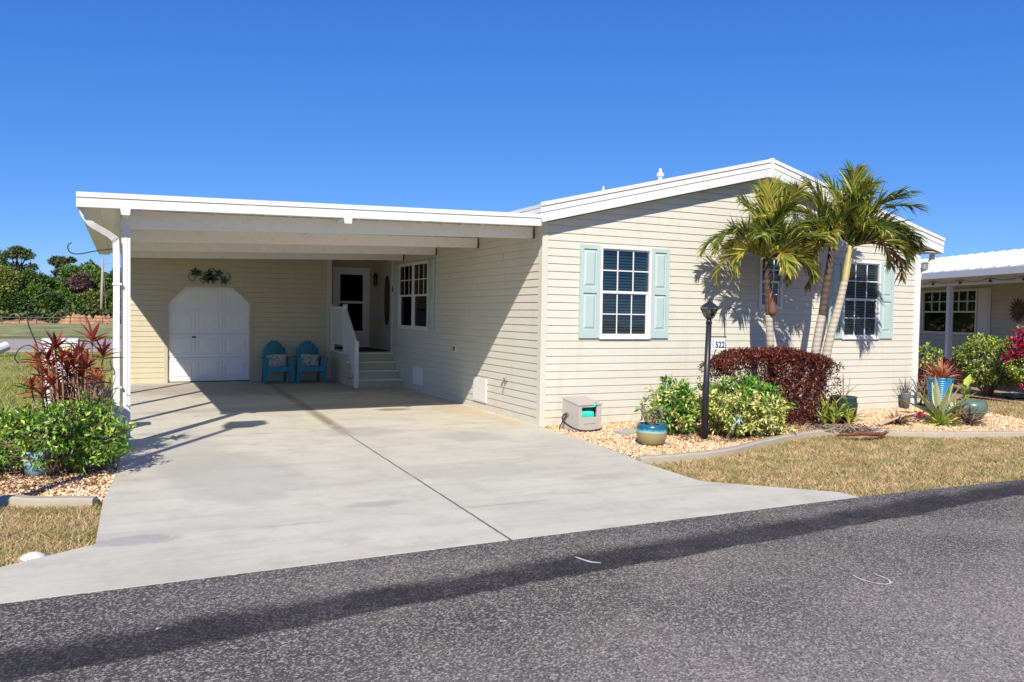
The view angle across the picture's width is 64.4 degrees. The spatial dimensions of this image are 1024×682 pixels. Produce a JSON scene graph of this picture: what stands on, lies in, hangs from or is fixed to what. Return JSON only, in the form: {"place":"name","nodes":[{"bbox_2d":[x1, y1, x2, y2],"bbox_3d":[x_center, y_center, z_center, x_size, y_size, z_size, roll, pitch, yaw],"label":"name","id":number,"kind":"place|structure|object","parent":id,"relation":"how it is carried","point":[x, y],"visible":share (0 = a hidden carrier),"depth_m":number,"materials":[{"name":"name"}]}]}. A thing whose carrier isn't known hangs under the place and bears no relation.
{"place":"outdoors","nodes":[
{"label":"outdoors","id":0,"kind":"place"},
{"bbox_2d":[0,503,101,566],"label":"lawn grass","id":1,"kind":"structure","parent":0,"point":[21,528],"depth_m":6.13,"materials":[{"name":"beige plant"}]},
{"bbox_2d":[18,551,46,561],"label":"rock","id":2,"kind":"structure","parent":1,"relation":"on","point":[33,555],"depth_m":5.41,"materials":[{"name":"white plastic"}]},
{"bbox_2d":[0,339,120,348],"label":"road","id":3,"kind":"structure","parent":0,"point":[16,343],"depth_m":37.93,"materials":[{"name":"grey asphalt"}]},
{"bbox_2d":[0,379,857,603],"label":"driveway","id":4,"kind":"structure","parent":0,"point":[217,479],"depth_m":7.67,"materials":[{"name":"concrete"}]},
{"bbox_2d":[260,340,295,383],"bbox_3d":[-5.385,0.475,18.591,0.730,0.954,0.790,0,2,-26],"label":"adirondack chair","id":5,"kind":"object","parent":4,"relation":"on","point":[279,349],"visible":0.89,"depth_m":18.43,"materials":[{"name":"teal plastic"}]},
{"bbox_2d":[266,354,286,366],"bbox_3d":[-5.378,0.453,18.576,0.457,0.310,0.152,0,2,-26],"label":"throw pillow","id":6,"kind":"object","parent":5,"relation":"on","point":[277,360],"visible":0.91,"depth_m":18.55,"materials":[{"name":"fabric"}]},
{"bbox_2d":[76,191,542,445],"bbox_3d":[-4.170,-0.421,14.620,6.045,3.130,9.284,0,2,-26],"label":"carport","id":7,"kind":"object","parent":4,"relation":"on","point":[127,226],"visible":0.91,"depth_m":10.98,"materials":[{"name":"white metal"}]},
{"bbox_2d":[67,242,112,253],"bbox_3d":[-4.899,-1.075,9.515,0.541,0.142,0.025,0,2,-31],"label":"plant bracket","id":8,"kind":"object","parent":7,"relation":"attached to","point":[86,252],"visible":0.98,"depth_m":9.47,"materials":[{"name":"black metal"}]},
{"bbox_2d":[294,341,327,382],"bbox_3d":[-4.711,0.476,18.867,0.730,0.954,0.821,0,2,-26],"label":"adirondack chair","id":9,"kind":"object","parent":4,"relation":"on","point":[309,346],"visible":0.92,"depth_m":18.70,"materials":[{"name":"teal plastic"}]},
{"bbox_2d":[301,354,318,366],"bbox_3d":[-4.693,0.454,18.860,0.416,0.300,0.155,0,2,-26],"label":"throw pillow","id":10,"kind":"object","parent":9,"relation":"on","point":[310,360],"visible":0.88,"depth_m":18.83,"materials":[{"name":"fabric"}]},
{"bbox_2d":[330,304,402,387],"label":"entry steps","id":11,"kind":"structure","parent":4,"relation":"on","point":[354,364],"depth_m":18.31,"materials":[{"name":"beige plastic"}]},
{"bbox_2d":[0,321,1020,550],"bbox_3d":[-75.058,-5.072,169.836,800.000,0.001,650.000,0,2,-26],"label":"ground","id":12,"kind":"structure","parent":0,"point":[970,397],"depth_m":11.03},
{"bbox_2d":[0,262,28,299],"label":"forest tree","id":13,"kind":"object","parent":12,"relation":"on","point":[8,281],"visible":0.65,"depth_m":85.22,"materials":[{"name":"green plant"}]},
{"bbox_2d":[0,245,38,288],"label":"forest tree","id":14,"kind":"object","parent":12,"relation":"on","point":[16,252],"visible":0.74,"depth_m":90.98,"materials":[{"name":"green plant"}]},
{"bbox_2d":[0,289,39,314],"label":"forest tree","id":15,"kind":"object","parent":12,"relation":"on","point":[12,303],"visible":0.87,"depth_m":84.34,"materials":[{"name":"green plant"}]},
{"bbox_2d":[0,319,48,322],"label":"dirt mound","id":16,"kind":"object","parent":12,"relation":"on","point":[24,321],"visible":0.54,"depth_m":83.16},
{"bbox_2d":[17,268,55,290],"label":"forest tree","id":17,"kind":"object","parent":12,"relation":"on","point":[29,276],"visible":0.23,"depth_m":88.88,"materials":[{"name":"green plant"}]},
{"bbox_2d":[24,280,50,319],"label":"forest tree","id":18,"kind":"object","parent":12,"relation":"on","point":[33,289],"visible":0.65,"depth_m":86.62,"materials":[{"name":"green plant"}]},
{"bbox_2d":[0,495,97,509],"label":"concrete edging","id":19,"kind":"object","parent":12,"relation":"on","point":[23,500],"visible":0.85,"depth_m":6.85,"materials":[{"name":"beige concrete"}]},
{"bbox_2d":[0,250,105,320],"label":"woodland","id":20,"kind":"object","parent":12,"relation":"on","point":[90,264],"visible":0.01,"depth_m":96.04,"materials":[{"name":"green plant"}]},
{"bbox_2d":[37,290,71,322],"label":"forest tree","id":21,"kind":"object","parent":12,"relation":"on","point":[53,302],"visible":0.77,"depth_m":86.27,"materials":[{"name":"green plant"}]},
{"bbox_2d":[48,276,62,321],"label":"forest tree","id":22,"kind":"object","parent":12,"relation":"on","point":[54,286],"visible":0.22,"depth_m":90.47,"materials":[{"name":"green plant"}]},
{"bbox_2d":[0,323,120,336],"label":"grass strip","id":23,"kind":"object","parent":12,"relation":"on","point":[17,329],"depth_m":59.92,"materials":[{"name":"green plant"}]},
{"bbox_2d":[0,352,120,448],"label":"lawn grass","id":24,"kind":"structure","parent":12,"relation":"on","point":[14,376],"depth_m":19.23,"materials":[{"name":"green plant"}]},
{"bbox_2d":[0,342,9,353],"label":"white pipe","id":25,"kind":"object","parent":24,"relation":"on","point":[4,346],"visible":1,"depth_m":26.95,"materials":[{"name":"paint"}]},
{"bbox_2d":[42,338,78,437],"bbox_3d":[-5.510,0.612,9.931,0.380,1.290,0.345,0,2,-26],"label":"utility cabinet","id":26,"kind":"object","parent":24,"relation":"on","point":[67,342],"visible":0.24,"depth_m":9.79,"materials":[{"name":"white paint"}]},
{"bbox_2d":[0,303,120,323],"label":"undergrowth","id":27,"kind":"object","parent":12,"relation":"on","point":[34,312],"visible":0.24,"depth_m":85.35,"materials":[{"name":"green plant"}]},
{"bbox_2d":[0,316,120,323],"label":"rail fence","id":28,"kind":"object","parent":12,"relation":"on","point":[36,320],"visible":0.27,"depth_m":82.57,"materials":[{"name":"wood"}]},
{"bbox_2d":[0,446,120,502],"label":"side gravel bed","id":29,"kind":"object","parent":12,"relation":"on","point":[42,492],"visible":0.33,"depth_m":7.64,"materials":[{"name":"beige gravel"}]},
{"bbox_2d":[20,450,51,476],"bbox_3d":[-4.655,1.190,7.982,0.310,0.250,0.310,0,2,-26],"label":"plant pot","id":30,"kind":"object","parent":29,"relation":"on","point":[27,465],"visible":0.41,"depth_m":7.87,"materials":[{"name":"ceramic"}]},
{"bbox_2d":[14,292,66,441],"bbox_3d":[-4.615,0.434,7.970,0.453,1.824,0.012,0,2,-26],"label":"shepherd hook","id":31,"kind":"object","parent":29,"relation":"on","point":[37,349],"visible":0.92,"depth_m":7.95,"materials":[{"name":"black paint"}]},
{"bbox_2d":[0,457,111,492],"bbox_3d":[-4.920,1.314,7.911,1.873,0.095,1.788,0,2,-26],"label":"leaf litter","id":32,"kind":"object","parent":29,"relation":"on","point":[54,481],"visible":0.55,"depth_m":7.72,"materials":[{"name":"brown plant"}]},
{"bbox_2d":[11,318,122,463],"bbox_3d":[-4.622,0.529,8.514,1.057,1.549,0.776,0,2,-26],"label":"red cordyline","id":33,"kind":"object","parent":29,"relation":"on","point":[70,361],"visible":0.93,"depth_m":8.42,"materials":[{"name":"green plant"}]},
{"bbox_2d":[0,383,139,475],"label":"green shrub","id":34,"kind":"object","parent":29,"relation":"on","point":[67,454],"visible":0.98,"depth_m":7.93,"materials":[{"name":"green plant"}]},
{"bbox_2d":[59,371,117,456],"bbox_3d":[-4.559,0.804,8.724,0.619,0.983,0.622,0,2,-26],"label":"dry twig shrub","id":35,"kind":"object","parent":29,"relation":"on","point":[100,391],"visible":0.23,"depth_m":8.66,"materials":[{"name":"red plant"}]},
{"bbox_2d":[46,255,76,286],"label":"forest tree","id":36,"kind":"object","parent":12,"relation":"on","point":[56,261],"visible":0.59,"depth_m":93.37,"materials":[{"name":"green plant"}]},
{"bbox_2d":[4,349,120,352],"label":"sandy verge","id":37,"kind":"structure","parent":12,"relation":"on","point":[32,350],"depth_m":31.45,"materials":[{"name":"beige sand"}]},
{"bbox_2d":[56,263,85,300],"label":"forest tree","id":38,"kind":"object","parent":12,"relation":"on","point":[67,271],"visible":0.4,"depth_m":90.20,"materials":[{"name":"green plant"}]},
{"bbox_2d":[58,312,91,323],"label":"dirt mound","id":39,"kind":"object","parent":12,"relation":"on","point":[78,319],"visible":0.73,"depth_m":85.09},
{"bbox_2d":[62,271,93,296],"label":"forest tree","id":40,"kind":"object","parent":12,"relation":"on","point":[80,281],"visible":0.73,"depth_m":89.93,"materials":[{"name":"plant"}]},
{"bbox_2d":[65,292,91,315],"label":"forest tree","id":41,"kind":"object","parent":12,"relation":"on","point":[77,300],"visible":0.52,"depth_m":87.69,"materials":[{"name":"green plant"}]},
{"bbox_2d":[84,288,106,318],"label":"forest tree","id":42,"kind":"object","parent":12,"relation":"on","point":[94,298],"visible":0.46,"depth_m":88.32,"materials":[{"name":"green plant"}]},
{"bbox_2d":[85,267,112,294],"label":"forest tree","id":43,"kind":"object","parent":12,"relation":"on","point":[96,283],"visible":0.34,"depth_m":92.41,"materials":[{"name":"green plant"}]},
{"bbox_2d":[90,314,112,323],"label":"dirt mound","id":44,"kind":"object","parent":12,"relation":"on","point":[103,316],"visible":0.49,"depth_m":86.03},
{"bbox_2d":[100,258,112,314],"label":"utility pole","id":45,"kind":"object","parent":12,"relation":"on","point":[102,285],"visible":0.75,"depth_m":87.53,"materials":[{"name":"grey metal"}]},
{"bbox_2d":[104,289,120,313],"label":"forest tree","id":46,"kind":"object","parent":12,"relation":"on","point":[109,300],"visible":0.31,"depth_m":89.02,"materials":[{"name":"green plant"}]},
{"bbox_2d":[104,268,120,290],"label":"forest tree","id":47,"kind":"object","parent":12,"relation":"on","point":[110,274],"visible":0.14,"depth_m":93.64,"materials":[{"name":"green plant"}]},
{"bbox_2d":[130,158,944,425],"bbox_3d":[-1.298,-1.141,18.945,14.080,4.327,14.558,0,2,-26],"label":"manufactured home","id":48,"kind":"object","parent":12,"relation":"on","point":[603,296],"visible":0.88,"depth_m":14.06,"materials":[{"name":"beige plastic"}]},
{"bbox_2d":[188,267,229,284],"bbox_3d":[-6.845,-1.470,18.396,0.902,0.390,0.024,0,2,-26],"label":"ivy scroll ornament","id":49,"kind":"object","parent":48,"relation":"attached to","point":[209,276],"visible":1,"depth_m":18.38,"materials":[{"name":"green plant"}]},
{"bbox_2d":[168,286,249,382],"bbox_3d":[-6.900,-0.192,18.535,1.880,2.255,0.105,0,2,-26],"label":"garage door","id":50,"kind":"structure","parent":48,"relation":"in","point":[209,327],"depth_m":18.52,"materials":[{"name":"white paint"}]},
{"bbox_2d":[332,267,369,346],"bbox_3d":[-4.120,-0.854,20.858,0.960,2.060,0.097,0,2,-26],"label":"storm door","id":51,"kind":"structure","parent":48,"relation":"in","point":[351,286],"depth_m":20.93,"materials":[{"name":"white paint"}]},
{"bbox_2d":[384,276,388,324],"bbox_3d":[-3.155,-1.027,20.479,0.045,1.240,0.280,0,2,-26],"label":"oval plaque","id":52,"kind":"object","parent":48,"relation":"attached to","point":[386,303],"visible":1,"depth_m":20.42,"materials":[{"name":"brown metal"}]},
{"bbox_2d":[398,259,428,330],"bbox_3d":[-2.066,-0.958,17.311,0.135,1.455,1.935,0,2,-26],"label":"window","id":53,"kind":"structure","parent":48,"relation":"in","point":[413,276],"depth_m":17.26,"materials":[{"name":"white plastic"}]},
{"bbox_2d":[599,245,651,339],"bbox_3d":[1.697,-0.746,12.747,1.018,1.460,0.345,0,2,-26],"label":"window","id":54,"kind":"structure","parent":48,"relation":"in","point":[626,272],"depth_m":12.75,"materials":[{"name":"white plastic"}]},
{"bbox_2d":[759,257,782,309],"bbox_3d":[4.355,-1.002,14.009,0.580,0.950,0.345,0,2,-26],"label":"window","id":55,"kind":"structure","parent":48,"relation":"in","point":[776,283],"depth_m":13.96,"materials":[{"name":"white plastic"}]},
{"bbox_2d":[841,260,881,339],"bbox_3d":[6.302,-0.747,14.950,1.014,1.460,0.345,0,2,-26],"label":"window","id":56,"kind":"structure","parent":48,"relation":"in","point":[861,305],"depth_m":14.98,"materials":[{"name":"white plastic"}]},
{"bbox_2d":[541,390,1023,458],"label":"gravel bed","id":57,"kind":"object","parent":12,"relation":"on","point":[955,397],"visible":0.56,"depth_m":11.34,"materials":[{"name":"beige gravel"}]},
{"bbox_2d":[559,396,602,431],"bbox_3d":[1.004,1.054,11.763,0.644,0.453,0.556,0,2,-26],"label":"hose reel box","id":58,"kind":"object","parent":57,"relation":"on","point":[582,413],"visible":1,"depth_m":11.70,"materials":[{"name":"beige plastic"}]},
{"bbox_2d":[614,428,635,435],"bbox_3d":[1.639,1.287,11.463,0.420,0.040,0.294,-1,3,-42],"label":"stepping stone","id":59,"kind":"object","parent":57,"relation":"on","point":[627,432],"visible":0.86,"depth_m":11.39,"materials":[{"name":"beige stone"}]},
{"bbox_2d":[636,421,666,445],"bbox_3d":[1.803,1.197,10.494,0.396,0.270,0.396,0,2,-26],"label":"glazed pot","id":60,"kind":"object","parent":57,"relation":"on","point":[651,435],"visible":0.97,"depth_m":10.34,"materials":[{"name":"blue ceramic"}]},
{"bbox_2d":[637,395,665,424],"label":"desert rose","id":61,"kind":"object","parent":60,"relation":"on","point":[657,415],"visible":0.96,"depth_m":10.47,"materials":[{"name":"green plant"}]},
{"bbox_2d":[634,374,701,434],"bbox_3d":[2.268,0.899,11.449,1.059,0.850,0.957,0,2,-26],"label":"umbrella shrub","id":62,"kind":"object","parent":57,"relation":"on","point":[677,411],"visible":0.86,"depth_m":11.28,"materials":[{"name":"green plant"}]},
{"bbox_2d":[700,297,726,438],"bbox_3d":[2.735,0.395,11.041,0.426,1.966,0.244,0,2,-26],"label":"lamp post","id":63,"kind":"object","parent":57,"relation":"on","point":[709,309],"visible":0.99,"depth_m":10.96,"materials":[{"name":"black metal"}]},
{"bbox_2d":[711,337,724,348],"bbox_3d":[2.808,0.027,11.058,0.230,0.171,0.014,0,2,-26],"label":"house number sign","id":64,"kind":"object","parent":63,"relation":"hanging from","point":[717,343],"visible":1,"depth_m":11.05,"materials":[{"name":"white paint"}]},
{"bbox_2d":[724,307,735,348],"bbox_3d":[3.364,0.395,12.617,0.230,1.841,0.014,0,2,-26],"label":"shepherd hook","id":65,"kind":"object","parent":57,"relation":"on","point":[724,323],"visible":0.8,"depth_m":12.56,"materials":[{"name":"black paint"}]},
{"bbox_2d":[723,414,742,444],"bbox_3d":[2.876,1.151,10.607,0.386,0.432,0.050,0,2,-32],"label":"dragonfly stake","id":66,"kind":"object","parent":57,"relation":"on","point":[734,424],"visible":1,"depth_m":10.63,"materials":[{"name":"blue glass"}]},
{"bbox_2d":[690,371,798,438],"bbox_3d":[3.271,0.893,11.366,1.381,0.989,1.490,2,2,32],"label":"umbrella shrub","id":67,"kind":"object","parent":57,"relation":"on","point":[752,394],"visible":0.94,"depth_m":11.22,"materials":[{"name":"green plant"}]},
{"bbox_2d":[630,418,863,442],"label":"leaf litter","id":68,"kind":"object","parent":57,"relation":"on","point":[741,438],"visible":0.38,"depth_m":11.45,"materials":[{"name":"brown plant"}]},
{"bbox_2d":[695,175,836,422],"bbox_3d":[3.965,-0.651,12.744,2.054,3.996,1.845,0,2,-26],"label":"palm tree","id":69,"kind":"object","parent":57,"relation":"on","point":[766,240],"visible":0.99,"depth_m":12.51,"materials":[{"name":"green plant"}]},
{"bbox_2d":[697,344,844,423],"bbox_3d":[3.971,0.675,12.542,2.329,1.260,0.969,0,2,-26],"label":"red leaf hedge","id":70,"kind":"object","parent":57,"relation":"on","point":[779,357],"visible":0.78,"depth_m":12.40,"materials":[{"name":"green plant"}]},
{"bbox_2d":[776,172,878,421],"bbox_3d":[4.965,-0.744,13.252,1.540,4.181,1.796,1,2,12],"label":"palm tree","id":71,"kind":"object","parent":57,"relation":"on","point":[848,207],"visible":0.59,"depth_m":13.03,"materials":[{"name":"plant"}]},
{"bbox_2d":[811,394,867,424],"bbox_3d":[4.999,1.046,12.459,0.940,0.509,0.868,2,2,28],"label":"variegated spider lily","id":72,"kind":"object","parent":57,"relation":"on","point":[832,412],"visible":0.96,"depth_m":12.44,"materials":[{"name":"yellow plant"}]},
{"bbox_2d":[828,395,857,423],"bbox_3d":[5.241,1.091,12.878,0.440,0.430,0.440,0,2,-26],"label":"dark pot","id":73,"kind":"object","parent":57,"relation":"on","point":[853,399],"visible":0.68,"depth_m":12.71,"materials":[{"name":"ceramic"}]},
{"bbox_2d":[830,374,856,396],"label":"wispy twig plant","id":74,"kind":"object","parent":73,"relation":"on","point":[848,391],"visible":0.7,"depth_m":12.90,"materials":[{"name":"plant"}]},
{"bbox_2d":[808,159,930,421],"bbox_3d":[5.782,-0.820,13.212,1.751,4.347,1.994,2,2,34],"label":"palm tree","id":75,"kind":"object","parent":57,"relation":"on","point":[863,230],"visible":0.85,"depth_m":13.13,"materials":[{"name":"green plant"}]},
{"bbox_2d":[885,410,914,425],"bbox_3d":[6.142,1.232,12.893,0.520,0.329,0.560,2,2,28],"label":"dry bromeliad","id":76,"kind":"object","parent":57,"relation":"on","point":[903,421],"visible":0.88,"depth_m":12.85,"materials":[{"name":"brown plant"}]},
{"bbox_2d":[878,410,925,425],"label":"fallen flower stalk","id":77,"kind":"object","parent":57,"relation":"on","point":[919,414],"visible":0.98,"depth_m":12.96,"materials":[{"name":"beige plant"}]},
{"bbox_2d":[901,392,910,408],"bbox_3d":[7.365,1.112,15.204,0.190,0.300,0.190,0,2,-26],"label":"slim grey pot","id":78,"kind":"object","parent":57,"relation":"on","point":[906,397],"visible":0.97,"depth_m":15.15,"materials":[{"name":"ceramic"}]},
{"bbox_2d":[893,380,916,392],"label":"spiky grey plant","id":79,"kind":"object","parent":78,"relation":"on","point":[906,390],"visible":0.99,"depth_m":15.18,"materials":[{"name":"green plant"}]},
{"bbox_2d":[918,341,944,404],"bbox_3d":[8.078,0.619,15.833,0.671,1.273,0.700,0,2,-26],"label":"yellow green shrub","id":80,"kind":"object","parent":57,"relation":"on","point":[927,353],"visible":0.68,"depth_m":15.77,"materials":[{"name":"plant"}]},
{"bbox_2d":[926,376,954,410],"bbox_3d":[7.859,0.973,14.936,0.480,0.610,0.480,0,2,-26],"label":"blue ribbed pot","id":81,"kind":"object","parent":57,"relation":"on","point":[943,384],"visible":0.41,"depth_m":14.76,"materials":[{"name":"ceramic"}]},
{"bbox_2d":[918,358,963,380],"bbox_3d":[7.854,0.525,14.893,0.871,0.446,0.799,1,2,6],"label":"orange bromeliad","id":82,"kind":"object","parent":81,"relation":"on","point":[940,370],"visible":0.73,"depth_m":14.86,"materials":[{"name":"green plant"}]},
{"bbox_2d":[897,376,983,417],"bbox_3d":[6.947,0.923,13.360,1.459,0.760,1.172,1,2,-8],"label":"variegated agave","id":83,"kind":"object","parent":57,"relation":"on","point":[939,407],"visible":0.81,"depth_m":13.23,"materials":[{"name":"green plant"}]},
{"bbox_2d":[918,353,963,390],"bbox_3d":[9.819,0.726,18.743,0.954,0.952,1.188,0,2,-26],"label":"dark red shrub","id":84,"kind":"object","parent":57,"relation":"on","point":[920,372],"visible":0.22,"depth_m":18.60,"materials":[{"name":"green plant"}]},
{"bbox_2d":[920,411,962,426],"bbox_3d":[6.816,1.220,12.904,0.726,0.278,0.717,2,2,27],"label":"bromeliad","id":85,"kind":"object","parent":57,"relation":"on","point":[942,419],"visible":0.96,"depth_m":12.85,"materials":[{"name":"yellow plant"}]},
{"bbox_2d":[945,398,980,417],"bbox_3d":[7.315,1.120,13.449,0.735,0.397,0.670,1,2,2],"label":"dry bromeliad","id":86,"kind":"object","parent":57,"relation":"on","point":[955,412],"visible":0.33,"depth_m":13.41,"materials":[{"name":"beige plant"}]},
{"bbox_2d":[954,399,987,419],"bbox_3d":[7.700,1.156,13.647,0.510,0.325,0.510,0,2,-26],"label":"green pot","id":87,"kind":"object","parent":57,"relation":"on","point":[981,404],"visible":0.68,"depth_m":13.44,"materials":[{"name":"ceramic"}]},
{"bbox_2d":[957,374,971,400],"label":"thick leaved plant","id":88,"kind":"object","parent":87,"relation":"on","point":[966,383],"visible":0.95,"depth_m":13.57,"materials":[{"name":"yellow plant"}]},
{"bbox_2d":[951,405,991,426],"bbox_3d":[7.318,1.225,13.006,0.710,0.457,0.735,2,2,26],"label":"dry bromeliad","id":89,"kind":"object","parent":57,"relation":"on","point":[971,419],"visible":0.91,"depth_m":12.94,"materials":[{"name":"brown plant"}]},
{"bbox_2d":[635,428,1023,464],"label":"concrete edging","id":90,"kind":"object","parent":12,"relation":"on","point":[697,455],"visible":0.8,"depth_m":11.23,"materials":[{"name":"beige concrete"}]},
{"bbox_2d":[800,422,890,436],"bbox_3d":[4.940,1.266,11.723,1.206,0.124,0.897,0,2,-26],"label":"fallen palm sheath","id":91,"kind":"object","parent":90,"relation":"on","point":[848,426],"visible":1,"depth_m":11.80,"materials":[{"name":"brown plant"}]},
{"bbox_2d":[917,378,1023,402],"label":"gravel bed","id":92,"kind":"object","parent":12,"relation":"on","point":[997,392],"visible":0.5,"depth_m":19.25,"materials":[{"name":"brown gravel"}]},
{"bbox_2d":[948,333,1023,395],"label":"green hedge","id":93,"kind":"object","parent":92,"relation":"on","point":[989,382],"visible":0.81,"depth_m":18.12,"materials":[{"name":"green plant"}]},
{"bbox_2d":[1000,324,1023,391],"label":"bougainvillea","id":94,"kind":"object","parent":92,"relation":"on","point":[1015,371],"visible":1,"depth_m":16.98,"materials":[{"name":"pink plant"}]},
{"bbox_2d":[1001,393,1023,397],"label":"teal sheet","id":95,"kind":"object","parent":92,"relation":"on","point":[1016,395],"visible":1,"depth_m":17.79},
{"bbox_2d":[918,248,1023,378],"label":"neighbouring house","id":96,"kind":"structure","parent":12,"relation":"on","point":[946,324],"depth_m":23.44,"materials":[{"name":"beige plastic"}]},
{"bbox_2d":[921,288,977,334],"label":"window","id":97,"kind":"structure","parent":96,"relation":"in","point":[965,306],"depth_m":25.30,"materials":[{"name":"glass"}]},
{"bbox_2d":[921,276,1023,284],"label":"string lights","id":98,"kind":"object","parent":96,"relation":"hanging from","point":[990,280],"visible":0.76,"depth_m":20.36,"materials":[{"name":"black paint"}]},
{"bbox_2d":[1008,298,1023,321],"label":"sun face ornament","id":99,"kind":"object","parent":96,"relation":"attached to","point":[1017,310],"visible":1,"depth_m":22.52,"materials":[{"name":"brown metal"}]},
{"bbox_2d":[958,397,1023,418],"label":"lawn grass","id":100,"kind":"structure","parent":12,"relation":"on","point":[1014,407],"depth_m":15.71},
{"bbox_2d":[0,479,1023,681],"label":"road","id":101,"kind":"structure","parent":0,"point":[780,594],"depth_m":4.53,"materials":[{"name":"grey asphalt"}]},
{"bbox_2d":[576,557,600,562],"bbox_3d":[0.503,1.477,5.471,0.207,0.001,0.049,2,2,38],"label":"chalk mark","id":102,"kind":"object","parent":101,"relation":"on","point":[588,560],"visible":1,"depth_m":5.45,"materials":[{"name":"white paint"}]},
{"bbox_2d":[853,574,891,584],"bbox_3d":[2.302,1.515,5.163,0.192,0.001,0.200,1,2,-8],"label":"chalk mark","id":103,"kind":"object","parent":101,"relation":"on","point":[890,582],"visible":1,"depth_m":5.14,"materials":[{"name":"white paint"}]},
{"bbox_2d":[0,0,1023,277],"label":"sky","id":104,"kind":"structure","parent":0,"point":[473,105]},
{"bbox_2d":[650,433,1023,496],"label":"lawn grass","id":105,"kind":"structure","parent":0,"point":[906,451],"depth_m":9.44,"materials":[{"name":"beige plant"}]},
{"bbox_2d":[1010,388,1023,392],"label":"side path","id":106,"kind":"structure","parent":0,"point":[1018,390],"depth_m":19.30,"materials":[{"name":"concrete"}]}
]}

